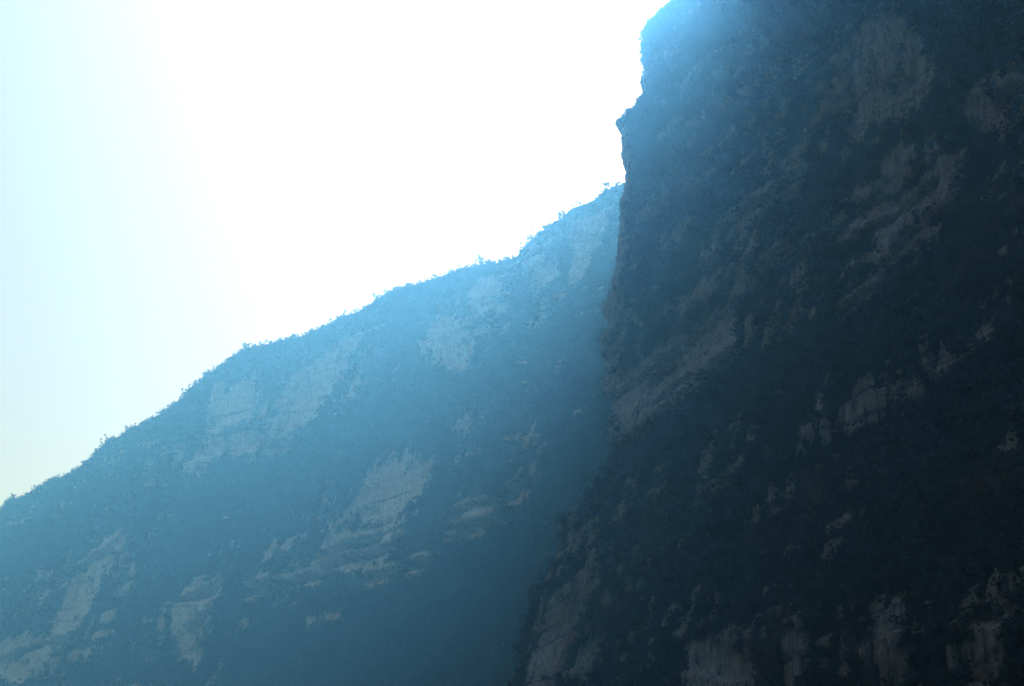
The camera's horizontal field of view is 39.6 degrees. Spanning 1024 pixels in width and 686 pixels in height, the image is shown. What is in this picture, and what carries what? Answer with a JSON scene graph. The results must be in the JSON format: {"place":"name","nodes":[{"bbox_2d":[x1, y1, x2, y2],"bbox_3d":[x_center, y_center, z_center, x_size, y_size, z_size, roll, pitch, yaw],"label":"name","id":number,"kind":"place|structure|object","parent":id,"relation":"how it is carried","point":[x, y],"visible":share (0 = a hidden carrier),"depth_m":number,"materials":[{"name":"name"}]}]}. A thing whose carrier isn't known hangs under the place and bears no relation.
{"place":"outdoors","nodes":[
{"label":"outdoors","id":0,"kind":"place"},
{"bbox_2d":[0,184,624,685],"bbox_3d":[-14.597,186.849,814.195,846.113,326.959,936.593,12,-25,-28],"label":"mountain ridge","id":1,"kind":"structure","parent":0,"point":[388,490],"depth_m":590.09,"materials":[{"name":"stone"}]},
{"bbox_2d":[0,182,624,685],"bbox_3d":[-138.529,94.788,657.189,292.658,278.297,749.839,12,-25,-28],"label":"ridge scrub","id":2,"kind":"object","parent":1,"relation":"on","point":[124,522],"visible":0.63,"depth_m":589.70,"materials":[{"name":"green plant"}]},
{"bbox_2d":[475,254,484,262],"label":"tree","id":3,"kind":"object","parent":1,"relation":"on","point":[482,259],"visible":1,"depth_m":634.45,"materials":[{"name":"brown plant"}]},
{"bbox_2d":[601,182,609,188],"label":"tree","id":4,"kind":"object","parent":1,"relation":"on","point":[606,184],"visible":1,"depth_m":608.85,"materials":[{"name":"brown plant"}]},
{"bbox_2d":[0,0,668,506],"label":"sky","id":5,"kind":"structure","parent":0,"point":[184,184],"materials":[{"name":"white"}]},
{"bbox_2d":[517,0,1023,685],"bbox_3d":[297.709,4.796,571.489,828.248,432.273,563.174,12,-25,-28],"label":"cliff","id":6,"kind":"structure","parent":0,"point":[637,396],"depth_m":237.37,"materials":[{"name":"grey stone"}]},
{"bbox_2d":[507,0,1023,685],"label":"cliff scrub","id":7,"kind":"object","parent":6,"relation":"on","point":[711,208],"visible":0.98,"depth_m":225.62,"materials":[{"name":"green plant"}]}
]}

